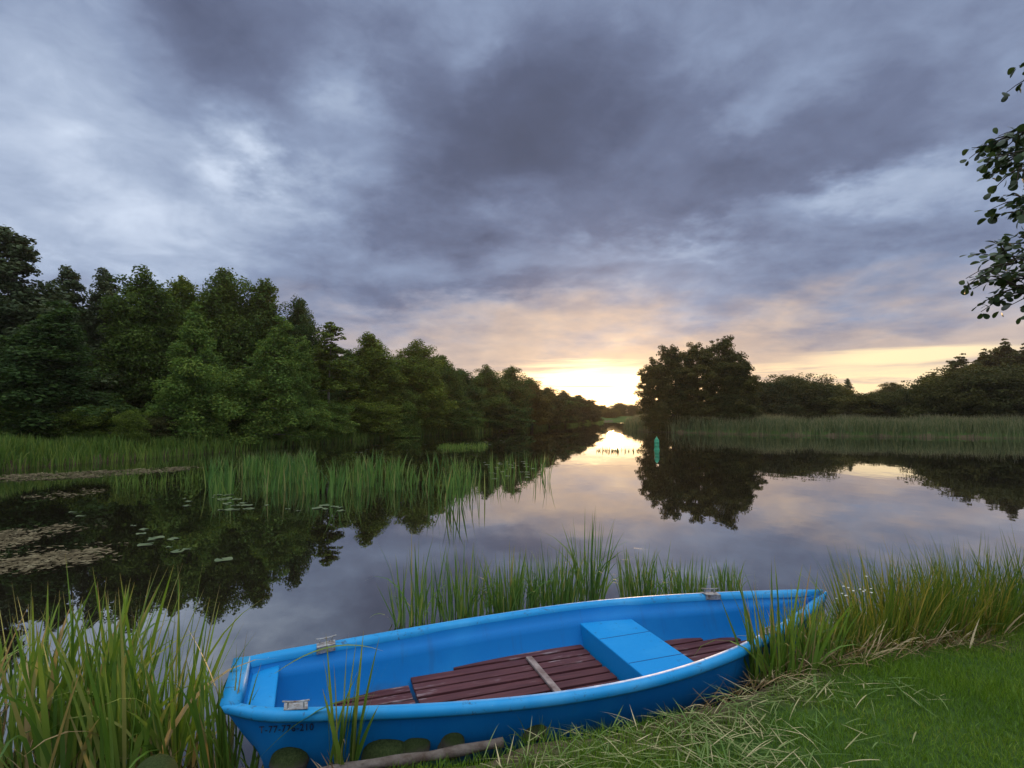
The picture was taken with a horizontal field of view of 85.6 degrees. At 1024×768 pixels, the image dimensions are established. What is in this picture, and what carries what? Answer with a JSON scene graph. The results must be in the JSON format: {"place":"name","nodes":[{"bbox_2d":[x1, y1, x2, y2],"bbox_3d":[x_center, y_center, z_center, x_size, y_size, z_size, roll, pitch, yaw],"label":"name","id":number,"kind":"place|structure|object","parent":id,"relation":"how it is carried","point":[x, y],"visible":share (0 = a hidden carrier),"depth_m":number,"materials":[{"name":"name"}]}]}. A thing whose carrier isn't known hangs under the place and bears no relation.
{"place":"outdoors","nodes":[
{"label":"outdoors","id":0,"kind":"place"},
{"bbox_2d":[0,421,1023,767],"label":"water","id":1,"kind":"structure","parent":0,"point":[298,569],"depth_m":9.41,"materials":[{"name":"black liquid"}]},
{"bbox_2d":[0,520,89,553],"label":"floating weed","id":2,"kind":"object","parent":1,"relation":"on","point":[10,539],"visible":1,"depth_m":8.41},
{"bbox_2d":[0,605,94,724],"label":"reed clump","id":3,"kind":"object","parent":1,"relation":"on","point":[3,691],"visible":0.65,"depth_m":3.35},
{"bbox_2d":[0,577,101,709],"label":"reed clump","id":4,"kind":"object","parent":1,"relation":"on","point":[46,638],"visible":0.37,"depth_m":3.71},
{"bbox_2d":[0,608,105,767],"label":"reed clump","id":5,"kind":"object","parent":1,"relation":"in","point":[8,752],"visible":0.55,"depth_m":3.04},
{"bbox_2d":[0,542,127,574],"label":"floating weed","id":6,"kind":"object","parent":1,"relation":"on","point":[22,561],"visible":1,"depth_m":7.06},
{"bbox_2d":[0,584,187,767],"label":"reed clump","id":7,"kind":"object","parent":1,"relation":"on","point":[53,754],"visible":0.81,"depth_m":2.85,"materials":[{"name":"plant"}]},
{"bbox_2d":[0,466,202,481],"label":"floating weed","id":8,"kind":"object","parent":1,"relation":"on","point":[82,475],"visible":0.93,"depth_m":16.64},
{"bbox_2d":[0,555,212,759],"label":"reed clump","id":9,"kind":"object","parent":1,"relation":"on","point":[59,689],"visible":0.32,"depth_m":3.03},
{"bbox_2d":[61,565,181,708],"bbox_3d":[-2.596,1.628,3.536,0.903,0.915,0.673,0,-3,0],"label":"reed clump","id":10,"kind":"object","parent":1,"relation":"on","point":[146,657],"visible":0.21,"depth_m":3.61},
{"bbox_2d":[22,570,261,767],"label":"reed clump","id":11,"kind":"object","parent":1,"relation":"on","point":[131,664],"visible":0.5,"depth_m":3.01,"materials":[{"name":"plant"}]},
{"bbox_2d":[27,569,274,767],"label":"reed clump","id":12,"kind":"object","parent":1,"relation":"on","point":[110,745],"visible":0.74,"depth_m":2.84,"materials":[{"name":"plant"}]},
{"bbox_2d":[102,467,203,491],"bbox_3d":[-9.514,2.426,14.752,3.101,0.508,2.382,-3,-4,45],"label":"reed bed","id":13,"kind":"object","parent":1,"relation":"on","point":[150,481],"visible":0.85,"depth_m":14.67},
{"bbox_2d":[55,627,254,767],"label":"reed clump","id":14,"kind":"object","parent":1,"relation":"in","point":[155,734],"visible":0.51,"depth_m":2.87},
{"bbox_2d":[175,631,260,767],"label":"reed clump","id":15,"kind":"object","parent":1,"relation":"on","point":[208,758],"visible":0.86,"depth_m":2.78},
{"bbox_2d":[204,726,263,767],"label":"reed clump","id":16,"kind":"object","parent":1,"relation":"on","point":[253,761],"visible":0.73,"depth_m":2.77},
{"bbox_2d":[0,418,603,469],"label":"reed fringe","id":17,"kind":"object","parent":1,"relation":"on","point":[28,449],"visible":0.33,"depth_m":22.33,"materials":[{"name":"plant"}]},
{"bbox_2d":[200,445,429,497],"bbox_3d":[-5.547,2.227,15.208,6.825,0.951,6.061,0,-3,0],"label":"reed bed","id":18,"kind":"object","parent":1,"relation":"on","point":[288,470],"visible":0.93,"depth_m":14.50,"materials":[{"name":"plant"}]},
{"bbox_2d":[367,528,453,628],"bbox_3d":[-0.916,1.732,4.824,0.904,0.882,0.833,0,-3,0],"label":"reed clump","id":19,"kind":"object","parent":1,"relation":"on","point":[420,603],"visible":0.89,"depth_m":4.93,"materials":[{"name":"plant"}]},
{"bbox_2d":[423,448,493,507],"bbox_3d":[-1.687,2.147,14.428,2.463,1.033,7.710,0,-3,0],"label":"reed bed","id":20,"kind":"object","parent":1,"relation":"on","point":[458,478],"visible":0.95,"depth_m":12.74,"materials":[{"name":"plant"}]},
{"bbox_2d":[439,441,487,449],"bbox_3d":[-2.482,3.241,29.261,2.994,0.328,3.309,1,-3,-16],"label":"reed bed","id":21,"kind":"object","parent":1,"relation":"on","point":[454,446],"visible":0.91,"depth_m":29.00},
{"bbox_2d":[429,538,499,620],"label":"reed clump","id":22,"kind":"object","parent":1,"relation":"on","point":[461,609],"visible":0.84,"depth_m":5.08,"materials":[{"name":"plant"}]},
{"bbox_2d":[467,542,561,614],"bbox_3d":[-0.042,1.839,5.170,1.025,0.702,0.766,0,-3,0],"label":"reed clump","id":23,"kind":"object","parent":1,"relation":"on","point":[515,595],"visible":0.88,"depth_m":5.19,"materials":[{"name":"plant"}]},
{"bbox_2d":[491,449,554,484],"bbox_3d":[0.349,2.300,16.591,1.866,0.943,4.872,0,-3,0],"label":"reed bed","id":24,"kind":"object","parent":1,"relation":"on","point":[507,465],"visible":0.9,"depth_m":15.64,"materials":[{"name":"plant"}]},
{"bbox_2d":[220,588,826,767],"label":"rowing boat","id":25,"kind":"object","parent":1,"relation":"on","point":[476,679],"visible":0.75,"depth_m":3.47,"materials":[{"name":"paint"}]},
{"bbox_2d":[508,538,592,607],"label":"reed clump","id":26,"kind":"object","parent":1,"relation":"on","point":[566,595],"visible":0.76,"depth_m":5.37,"materials":[{"name":"plant"}]},
{"bbox_2d":[548,506,646,601],"bbox_3d":[0.797,1.717,5.613,1.190,0.991,0.695,-1,-3,21],"label":"reed clump","id":27,"kind":"object","parent":1,"relation":"on","point":[593,594],"visible":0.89,"depth_m":5.56,"materials":[{"name":"plant"}]},
{"bbox_2d":[603,542,686,597],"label":"reed clump","id":28,"kind":"object","parent":1,"relation":"on","point":[649,588],"visible":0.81,"depth_m":5.58,"materials":[{"name":"plant"}]},
{"bbox_2d":[652,552,715,594],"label":"reed clump","id":29,"kind":"object","parent":1,"relation":"on","point":[677,578],"visible":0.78,"depth_m":5.70,"materials":[{"name":"plant"}]},
{"bbox_2d":[709,560,748,591],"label":"reed clump","id":30,"kind":"object","parent":1,"relation":"on","point":[721,580],"visible":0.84,"depth_m":5.82,"materials":[{"name":"plant"}]},
{"bbox_2d":[623,412,1023,438],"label":"reed fringe","id":31,"kind":"object","parent":1,"relation":"on","point":[939,425],"visible":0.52,"depth_m":43.83,"materials":[{"name":"plant"}]},
{"bbox_2d":[958,525,1023,628],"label":"sedge tussock","id":32,"kind":"object","parent":1,"relation":"in","point":[1018,578],"visible":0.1,"depth_m":4.55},
{"bbox_2d":[0,0,1023,407],"label":"sky","id":33,"kind":"structure","parent":0,"point":[563,193],"materials":[{"name":"grey"}]},
{"bbox_2d":[2,416,1023,767],"bbox_3d":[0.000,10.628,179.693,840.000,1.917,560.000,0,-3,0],"label":"ground","id":34,"kind":"structure","parent":0,"point":[844,720],"depth_m":2.86,"materials":[{"name":"plant"}]},
{"bbox_2d":[0,400,94,441],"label":"bush","id":35,"kind":"object","parent":34,"relation":"on","point":[33,432],"visible":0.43,"depth_m":22.26,"materials":[{"name":"green plant"}]},
{"bbox_2d":[0,224,122,389],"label":"tree","id":36,"kind":"object","parent":34,"relation":"on","point":[23,304],"visible":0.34,"depth_m":27.01,"materials":[{"name":"green plant"}]},
{"bbox_2d":[0,300,141,436],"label":"tree","id":37,"kind":"object","parent":34,"relation":"on","point":[45,373],"visible":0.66,"depth_m":23.04,"materials":[{"name":"green plant"}]},
{"bbox_2d":[41,264,110,391],"bbox_3d":[-24.412,-1.756,30.557,5.054,9.744,5.417,2,-3,-35],"label":"tree","id":38,"kind":"object","parent":34,"relation":"on","point":[70,280],"visible":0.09,"depth_m":30.44,"materials":[{"name":"green plant"}]},
{"bbox_2d":[36,404,124,441],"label":"bush","id":39,"kind":"object","parent":34,"relation":"on","point":[93,425],"visible":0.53,"depth_m":23.16,"materials":[{"name":"green plant"}]},
{"bbox_2d":[79,267,120,404],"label":"tree","id":40,"kind":"object","parent":34,"relation":"on","point":[105,286],"visible":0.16,"depth_m":31.09,"materials":[{"name":"green plant"}]},
{"bbox_2d":[108,409,152,448],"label":"bush","id":41,"kind":"object","parent":34,"relation":"on","point":[132,424],"visible":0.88,"depth_m":22.98,"materials":[{"name":"green plant"}]},
{"bbox_2d":[83,264,191,416],"bbox_3d":[-20.282,-1.729,30.398,6.460,9.846,6.048,0,-3,-3],"label":"tree","id":42,"kind":"object","parent":34,"relation":"on","point":[140,363],"visible":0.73,"depth_m":29.41,"materials":[{"name":"green plant"}]},
{"bbox_2d":[137,754,177,767],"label":"stone","id":43,"kind":"object","parent":34,"relation":"on","point":[162,761],"visible":0.99,"depth_m":2.64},
{"bbox_2d":[143,414,185,440],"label":"bush","id":44,"kind":"object","parent":34,"relation":"on","point":[155,421],"visible":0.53,"depth_m":24.90,"materials":[{"name":"green plant"}]},
{"bbox_2d":[157,275,222,355],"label":"tree","id":45,"kind":"object","parent":34,"relation":"on","point":[183,286],"visible":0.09,"depth_m":33.41,"materials":[{"name":"green plant"}]},
{"bbox_2d":[141,301,241,445],"bbox_3d":[-15.423,-0.519,26.443,4.780,7.172,4.637,-2,-4,35],"label":"tree","id":46,"kind":"object","parent":34,"relation":"on","point":[194,398],"visible":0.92,"depth_m":25.94,"materials":[{"name":"green plant"}]},
{"bbox_2d":[172,267,269,400],"bbox_3d":[-17.919,-2.062,34.545,6.379,11.018,6.634,2,-3,-30],"label":"tree","id":47,"kind":"object","parent":34,"relation":"on","point":[223,300],"visible":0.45,"depth_m":33.50,"materials":[{"name":"green plant"}]},
{"bbox_2d":[223,400,252,435],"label":"bush","id":48,"kind":"object","parent":34,"relation":"on","point":[231,424],"visible":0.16,"depth_m":28.55,"materials":[{"name":"green plant"}]},
{"bbox_2d":[216,278,300,400],"bbox_3d":[-16.153,-1.751,35.550,5.857,10.467,5.608,1,-3,-23],"label":"tree","id":49,"kind":"object","parent":34,"relation":"on","point":[263,299],"visible":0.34,"depth_m":34.70,"materials":[{"name":"green plant"}]},
{"bbox_2d":[218,314,320,443],"bbox_3d":[-13.163,-0.229,29.603,5.117,7.066,4.963,2,-4,-39],"label":"tree","id":50,"kind":"object","parent":34,"relation":"on","point":[264,397],"visible":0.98,"depth_m":28.70,"materials":[{"name":"green plant"}]},
{"bbox_2d":[269,747,308,767],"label":"stone","id":51,"kind":"object","parent":34,"relation":"on","point":[289,757],"visible":0.91,"depth_m":2.67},
{"bbox_2d":[280,295,328,397],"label":"tree","id":52,"kind":"object","parent":34,"relation":"on","point":[301,322],"visible":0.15,"depth_m":36.23,"materials":[{"name":"green plant"}]},
{"bbox_2d":[287,335,337,438],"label":"tree","id":53,"kind":"object","parent":34,"relation":"on","point":[308,372],"visible":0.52,"depth_m":31.86,"materials":[{"name":"green plant"}]},
{"bbox_2d":[256,631,381,767],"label":"reed clump","id":54,"kind":"object","parent":34,"relation":"on","point":[355,747],"visible":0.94,"depth_m":2.64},
{"bbox_2d":[305,399,359,437],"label":"bush","id":55,"kind":"object","parent":34,"relation":"on","point":[340,418],"visible":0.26,"depth_m":33.97,"materials":[{"name":"green plant"}]},
{"bbox_2d":[307,321,358,433],"bbox_3d":[-11.457,-0.168,34.568,3.801,7.398,3.382,-1,-3,12],"label":"tree","id":56,"kind":"object","parent":34,"relation":"on","point":[323,353],"visible":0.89,"depth_m":34.17,"materials":[{"name":"green plant"}]},
{"bbox_2d":[320,349,376,405],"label":"tree","id":57,"kind":"object","parent":34,"relation":"on","point":[342,396],"visible":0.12,"depth_m":39.08,"materials":[{"name":"green plant"}]},
{"bbox_2d":[330,331,410,424],"bbox_3d":[-10.489,-0.027,40.606,5.847,7.626,5.598,2,-4,-38],"label":"tree","id":58,"kind":"object","parent":34,"relation":"on","point":[370,356],"visible":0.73,"depth_m":39.64,"materials":[{"name":"green plant"}]},
{"bbox_2d":[338,398,405,435],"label":"bush","id":59,"kind":"object","parent":34,"relation":"on","point":[371,417],"visible":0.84,"depth_m":37.42,"materials":[{"name":"green plant"}]},
{"bbox_2d":[361,739,404,767],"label":"stone","id":60,"kind":"object","parent":34,"relation":"on","point":[379,748],"visible":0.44,"depth_m":2.73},
{"bbox_2d":[387,359,426,436],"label":"tree","id":61,"kind":"object","parent":34,"relation":"on","point":[407,431],"visible":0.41,"depth_m":40.83,"materials":[{"name":"green plant"}]},
{"bbox_2d":[321,737,503,767],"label":"edging log","id":62,"kind":"object","parent":34,"relation":"on","point":[458,750],"visible":0.94,"depth_m":2.66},
{"bbox_2d":[403,738,429,767],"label":"stone","id":63,"kind":"object","parent":34,"relation":"on","point":[412,745],"visible":0.44,"depth_m":2.77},
{"bbox_2d":[385,339,457,431],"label":"tree","id":64,"kind":"object","parent":34,"relation":"on","point":[418,364],"visible":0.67,"depth_m":42.50,"materials":[{"name":"green plant"}]},
{"bbox_2d":[437,732,464,760],"bbox_3d":[-0.313,1.856,2.862,0.166,0.156,0.121,-3,-4,44],"label":"stone","id":65,"kind":"object","parent":34,"relation":"on","point":[451,739],"visible":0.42,"depth_m":2.82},
{"bbox_2d":[430,353,471,423],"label":"tree","id":66,"kind":"object","parent":34,"relation":"on","point":[449,376],"visible":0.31,"depth_m":46.88,"materials":[{"name":"green plant"}]},
{"bbox_2d":[427,399,487,430],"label":"bush","id":67,"kind":"object","parent":34,"relation":"on","point":[461,419],"visible":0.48,"depth_m":46.10,"materials":[{"name":"green plant"}]},
{"bbox_2d":[454,368,490,416],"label":"tree","id":68,"kind":"object","parent":34,"relation":"on","point":[474,394],"visible":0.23,"depth_m":49.97,"materials":[{"name":"green plant"}]},
{"bbox_2d":[470,364,511,424],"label":"tree","id":69,"kind":"object","parent":34,"relation":"on","point":[487,380],"visible":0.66,"depth_m":52.54,"materials":[{"name":"green plant"}]},
{"bbox_2d":[477,404,535,430],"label":"bush","id":70,"kind":"object","parent":34,"relation":"on","point":[511,416],"visible":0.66,"depth_m":52.77,"materials":[{"name":"green plant"}]},
{"bbox_2d":[495,364,536,429],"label":"tree","id":71,"kind":"object","parent":34,"relation":"on","point":[516,394],"visible":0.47,"depth_m":55.75,"materials":[{"name":"green plant"}]},
{"bbox_2d":[522,724,546,741],"bbox_3d":[0.101,1.862,3.013,0.157,0.144,0.207,1,-3,-27],"label":"stone","id":72,"kind":"object","parent":34,"relation":"on","point":[536,728],"visible":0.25,"depth_m":2.93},
{"bbox_2d":[525,377,555,428],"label":"tree","id":73,"kind":"object","parent":34,"relation":"on","point":[540,402],"visible":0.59,"depth_m":60.31,"materials":[{"name":"green plant"}]},
{"bbox_2d":[541,386,567,426],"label":"tree","id":74,"kind":"object","parent":34,"relation":"on","point":[558,401],"visible":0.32,"depth_m":66.82,"materials":[{"name":"green plant"}]},
{"bbox_2d":[540,390,587,420],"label":"tree","id":75,"kind":"object","parent":34,"relation":"on","point":[571,402],"visible":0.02,"depth_m":71.96,"materials":[{"name":"green plant"}]},
{"bbox_2d":[556,390,583,425],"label":"tree","id":76,"kind":"object","parent":34,"relation":"on","point":[576,411],"visible":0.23,"depth_m":73.36,"materials":[{"name":"green plant"}]},
{"bbox_2d":[573,394,594,423],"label":"tree","id":77,"kind":"object","parent":34,"relation":"on","point":[587,410],"visible":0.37,"depth_m":81.60,"materials":[{"name":"green plant"}]},
{"bbox_2d":[587,399,604,422],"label":"tree","id":78,"kind":"object","parent":34,"relation":"on","point":[596,416],"visible":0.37,"depth_m":89.65,"materials":[{"name":"green plant"}]},
{"bbox_2d":[599,408,622,417],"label":"tree","id":79,"kind":"object","parent":34,"relation":"on","point":[612,413],"visible":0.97,"depth_m":120.71,"materials":[{"name":"green plant"}]},
{"bbox_2d":[633,357,674,431],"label":"tree","id":80,"kind":"object","parent":34,"relation":"on","point":[651,391],"visible":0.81,"depth_m":51.40,"materials":[{"name":"green plant"}]},
{"bbox_2d":[647,344,695,427],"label":"tree","id":81,"kind":"object","parent":34,"relation":"on","point":[672,365],"visible":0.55,"depth_m":51.88,"materials":[{"name":"green plant"}]},
{"bbox_2d":[671,400,721,426],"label":"bush","id":82,"kind":"object","parent":34,"relation":"on","point":[689,409],"visible":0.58,"depth_m":50.69,"materials":[{"name":"green plant"}]},
{"bbox_2d":[674,342,723,424],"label":"tree","id":83,"kind":"object","parent":34,"relation":"on","point":[700,359],"visible":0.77,"depth_m":51.45,"materials":[{"name":"green plant"}]},
{"bbox_2d":[477,671,947,767],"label":"cut reeds","id":84,"kind":"object","parent":34,"relation":"on","point":[706,745],"visible":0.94,"depth_m":2.69,"materials":[{"name":"plant"}]},
{"bbox_2d":[703,335,752,411],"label":"tree","id":85,"kind":"object","parent":34,"relation":"on","point":[724,347],"visible":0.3,"depth_m":52.39,"materials":[{"name":"green plant"}]},
{"bbox_2d":[709,393,760,425],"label":"bush","id":86,"kind":"object","parent":34,"relation":"on","point":[725,405],"visible":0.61,"depth_m":49.91,"materials":[{"name":"green plant"}]},
{"bbox_2d":[712,354,765,427],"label":"tree","id":87,"kind":"object","parent":34,"relation":"on","point":[745,383],"visible":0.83,"depth_m":50.33,"materials":[{"name":"green plant"}]},
{"bbox_2d":[658,634,833,712],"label":"dead stalks","id":88,"kind":"object","parent":34,"relation":"on","point":[742,689],"visible":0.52,"depth_m":3.28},
{"bbox_2d":[753,379,805,419],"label":"bush","id":89,"kind":"object","parent":34,"relation":"on","point":[774,397],"visible":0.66,"depth_m":64.18,"materials":[{"name":"green plant"}]},
{"bbox_2d":[694,558,870,692],"bbox_3d":[1.708,1.522,3.471,0.998,0.789,0.687,1,-3,-27],"label":"reed clump","id":90,"kind":"object","parent":34,"relation":"on","point":[778,662],"visible":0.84,"depth_m":3.44,"materials":[{"name":"plant"}]},
{"bbox_2d":[766,372,846,420],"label":"bush","id":91,"kind":"object","parent":34,"relation":"on","point":[814,396],"visible":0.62,"depth_m":66.61,"materials":[{"name":"green plant"}]},
{"bbox_2d":[767,584,860,669],"bbox_3d":[1.959,1.603,3.658,0.641,0.554,0.615,0,-3,0],"label":"reed clump","id":92,"kind":"object","parent":34,"relation":"on","point":[830,642],"visible":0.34,"depth_m":3.58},
{"bbox_2d":[790,595,892,655],"bbox_3d":[2.304,1.741,3.902,0.770,0.482,0.655,-2,-3,31],"label":"sedge tussock","id":93,"kind":"object","parent":34,"relation":"on","point":[862,638],"visible":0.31,"depth_m":3.82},
{"bbox_2d":[777,621,937,673],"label":"dead stalks","id":94,"kind":"object","parent":34,"relation":"on","point":[858,652],"visible":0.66,"depth_m":3.56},
{"bbox_2d":[826,391,899,421],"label":"bush","id":95,"kind":"object","parent":34,"relation":"on","point":[863,404],"visible":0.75,"depth_m":60.65,"materials":[{"name":"green plant"}]},
{"bbox_2d":[868,382,907,396],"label":"tree","id":96,"kind":"object","parent":34,"relation":"on","point":[889,386],"visible":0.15,"depth_m":87.33,"materials":[{"name":"green plant"}]},
{"bbox_2d":[797,544,985,664],"bbox_3d":[2.657,1.678,3.996,1.207,1.022,1.271,2,-4,-41],"label":"sedge tussock","id":97,"kind":"object","parent":34,"relation":"on","point":[889,608],"visible":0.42,"depth_m":3.96,"materials":[{"name":"plant"}]},
{"bbox_2d":[875,390,914,420],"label":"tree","id":98,"kind":"object","parent":34,"relation":"on","point":[894,397],"visible":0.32,"depth_m":58.83,"materials":[{"name":"green plant"}]},
{"bbox_2d":[894,386,932,423],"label":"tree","id":99,"kind":"object","parent":34,"relation":"on","point":[905,394],"visible":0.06,"depth_m":56.66,"materials":[{"name":"green plant"}]},
{"bbox_2d":[828,542,1023,648],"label":"sedge tussock","id":100,"kind":"object","parent":34,"relation":"on","point":[954,620],"visible":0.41,"depth_m":4.05,"materials":[{"name":"plant"}]},
{"bbox_2d":[833,613,1023,661],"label":"dead stalks","id":101,"kind":"object","parent":34,"relation":"on","point":[959,640],"visible":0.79,"depth_m":3.80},
{"bbox_2d":[932,353,983,378],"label":"tree","id":102,"kind":"object","parent":34,"relation":"on","point":[961,363],"visible":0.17,"depth_m":62.05,"materials":[{"name":"green plant"}]},
{"bbox_2d":[894,530,1023,641],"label":"sedge tussock","id":103,"kind":"object","parent":34,"relation":"on","point":[1009,615],"visible":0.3,"depth_m":4.23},
{"bbox_2d":[894,365,1023,419],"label":"bush","id":104,"kind":"object","parent":34,"relation":"on","point":[936,395],"visible":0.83,"depth_m":50.45,"materials":[{"name":"green plant"}]},
{"bbox_2d":[943,362,1023,420],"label":"bush","id":105,"kind":"object","parent":34,"relation":"on","point":[1005,375],"visible":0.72,"depth_m":48.29,"materials":[{"name":"green plant"}]},
{"bbox_2d":[972,348,1000,368],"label":"tree","id":106,"kind":"object","parent":34,"relation":"on","point":[980,358],"visible":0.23,"depth_m":62.64,"materials":[{"name":"green plant"}]},
{"bbox_2d":[959,62,1023,324],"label":"alder tree","id":107,"kind":"object","parent":34,"relation":"on","point":[1002,256],"visible":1,"depth_m":3.10,"materials":[{"name":"green plant"}]},
{"bbox_2d":[982,338,1018,367],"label":"tree","id":108,"kind":"object","parent":34,"relation":"on","point":[996,354],"visible":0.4,"depth_m":61.98,"materials":[{"name":"green plant"}]},
{"bbox_2d":[1000,343,1023,366],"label":"tree","id":109,"kind":"object","parent":34,"relation":"on","point":[1019,357],"visible":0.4,"depth_m":60.22,"materials":[{"name":"green plant"}]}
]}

